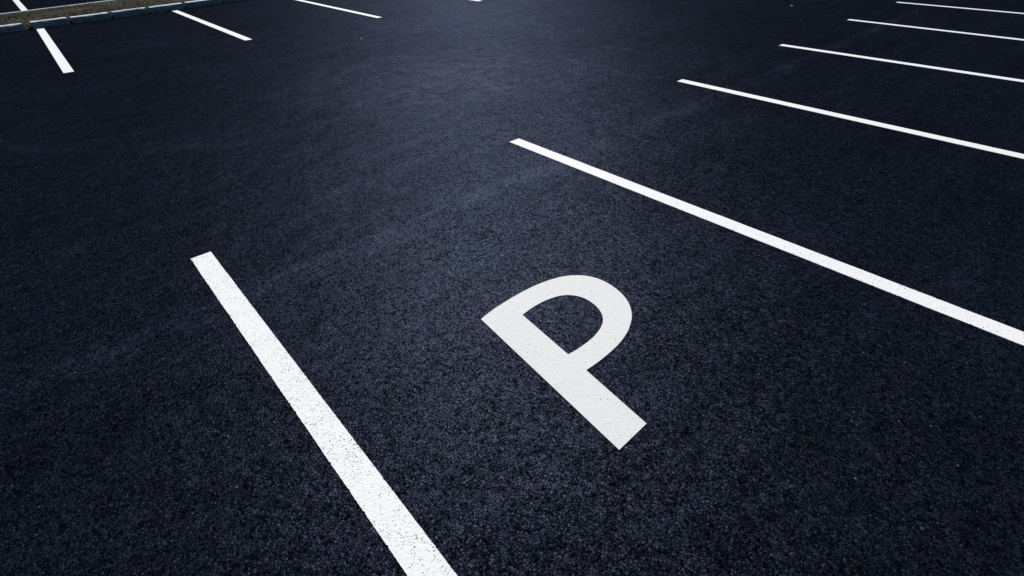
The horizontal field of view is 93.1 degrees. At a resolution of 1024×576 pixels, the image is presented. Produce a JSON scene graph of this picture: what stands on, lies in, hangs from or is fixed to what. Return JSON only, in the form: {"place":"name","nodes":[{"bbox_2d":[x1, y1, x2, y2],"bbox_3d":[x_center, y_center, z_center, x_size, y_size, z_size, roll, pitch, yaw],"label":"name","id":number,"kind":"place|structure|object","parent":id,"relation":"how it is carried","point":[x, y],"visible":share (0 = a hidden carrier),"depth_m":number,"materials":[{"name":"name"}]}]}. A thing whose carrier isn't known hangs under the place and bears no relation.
{"place":"outdoors","nodes":[
{"label":"outdoors","id":0,"kind":"place"},
{"bbox_2d":[0,0,1023,575],"bbox_3d":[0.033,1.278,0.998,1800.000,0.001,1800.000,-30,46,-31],"label":"parking lot","id":1,"kind":"structure","parent":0,"point":[380,218],"depth_m":2.68,"materials":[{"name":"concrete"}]},
{"bbox_2d":[0,23,25,33],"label":"kerb stone","id":2,"kind":"object","parent":1,"relation":"on","point":[16,27],"visible":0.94,"depth_m":9.06,"materials":[{"name":"stone"}]},
{"bbox_2d":[13,0,26,10],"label":"parking line","id":3,"kind":"object","parent":1,"relation":"on","point":[19,4],"visible":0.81,"depth_m":11.91,"materials":[{"name":"paint"}]},
{"bbox_2d":[29,17,69,28],"bbox_3d":[-8.994,-5.155,9.450,0.131,0.135,0.602,27,46,30],"label":"kerb stone","id":4,"kind":"object","parent":1,"relation":"on","point":[45,23],"visible":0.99,"depth_m":9.41,"materials":[{"name":"stone"}]},
{"bbox_2d":[36,28,73,72],"bbox_3d":[-7.518,-3.942,7.929,0.121,0.004,4.560,-29,46,-31],"label":"parking line","id":5,"kind":"object","parent":1,"relation":"on","point":[61,61],"visible":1,"depth_m":7.57,"materials":[{"name":"paint"}]},
{"bbox_2d":[0,0,124,15],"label":"concrete kerb","id":6,"kind":"structure","parent":1,"relation":"on","point":[11,13],"depth_m":11.03,"materials":[{"name":"grey concrete"}]},
{"bbox_2d":[70,12,111,23],"bbox_3d":[-8.566,-5.488,9.873,0.130,0.134,0.680,26,45,29],"label":"kerb stone","id":7,"kind":"object","parent":1,"relation":"on","point":[89,17],"visible":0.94,"depth_m":9.83,"materials":[{"name":"stone"}]},
{"bbox_2d":[0,0,222,28],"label":"planting bed","id":8,"kind":"object","parent":1,"relation":"on","point":[48,13],"visible":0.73,"depth_m":10.45,"materials":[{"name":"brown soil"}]},
{"bbox_2d":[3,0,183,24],"bbox_3d":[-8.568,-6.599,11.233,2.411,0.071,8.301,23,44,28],"label":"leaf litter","id":9,"kind":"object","parent":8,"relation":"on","point":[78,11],"visible":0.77,"depth_m":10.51,"materials":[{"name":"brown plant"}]},
{"bbox_2d":[111,7,148,17],"bbox_3d":[-8.112,-5.843,10.304,0.131,0.135,0.663,24,45,31],"label":"kerb stone","id":10,"kind":"object","parent":1,"relation":"on","point":[128,12],"visible":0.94,"depth_m":10.25,"materials":[{"name":"stone"}]},
{"bbox_2d":[148,3,184,12],"bbox_3d":[-7.641,-6.191,10.738,0.130,0.134,0.705,27,46,29],"label":"kerb stone","id":11,"kind":"object","parent":1,"relation":"on","point":[165,8],"visible":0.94,"depth_m":10.69,"materials":[{"name":"stone"}]},
{"bbox_2d":[184,0,221,7],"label":"kerb stone","id":12,"kind":"object","parent":1,"relation":"on","point":[195,3],"visible":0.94,"depth_m":11.14,"materials":[{"name":"stone"}]},
{"bbox_2d":[173,10,251,40],"bbox_3d":[-5.923,-5.130,9.399,0.122,0.004,4.590,-30,46,-32],"label":"parking line","id":13,"kind":"object","parent":1,"relation":"on","point":[214,26],"visible":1,"depth_m":9.09,"materials":[{"name":"paint"}]},
{"bbox_2d":[222,0,246,2],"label":"kerb stone","id":14,"kind":"object","parent":1,"relation":"on","point":[227,1],"visible":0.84,"depth_m":11.58,"materials":[{"name":"stone"}]},
{"bbox_2d":[191,252,456,575],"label":"parking line","id":15,"kind":"object","parent":1,"relation":"on","point":[413,549],"visible":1,"depth_m":1.89,"materials":[{"name":"paint"}]},
{"bbox_2d":[297,0,380,17],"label":"parking line","id":16,"kind":"object","parent":1,"relation":"on","point":[340,9],"visible":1,"depth_m":10.40,"materials":[{"name":"paint"}]},
{"bbox_2d":[481,275,646,449],"bbox_3d":[0.374,0.234,2.320,0.782,0.004,0.954,-30,46,-31],"label":"painted letter","id":17,"kind":"object","parent":1,"relation":"on","point":[612,418],"visible":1,"depth_m":2.27,"materials":[{"name":"paint"}]},
{"bbox_2d":[510,139,1023,345],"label":"parking line","id":18,"kind":"object","parent":1,"relation":"on","point":[1009,333],"visible":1,"depth_m":2.82,"materials":[{"name":"paint"}]},
{"bbox_2d":[677,79,1023,158],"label":"parking line","id":19,"kind":"object","parent":1,"relation":"on","point":[941,138],"visible":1,"depth_m":4.48,"materials":[{"name":"paint"}]},
{"bbox_2d":[779,44,1023,82],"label":"parking line","id":20,"kind":"object","parent":1,"relation":"on","point":[933,67],"visible":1,"depth_m":6.03,"materials":[{"name":"paint"}]},
{"bbox_2d":[848,19,1023,40],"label":"parking line","id":21,"kind":"object","parent":1,"relation":"on","point":[939,30],"visible":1,"depth_m":7.54,"materials":[{"name":"paint"}]},
{"bbox_2d":[896,2,1023,13],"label":"parking line","id":22,"kind":"object","parent":1,"relation":"on","point":[961,8],"visible":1,"depth_m":9.01,"materials":[{"name":"paint"}]}
]}

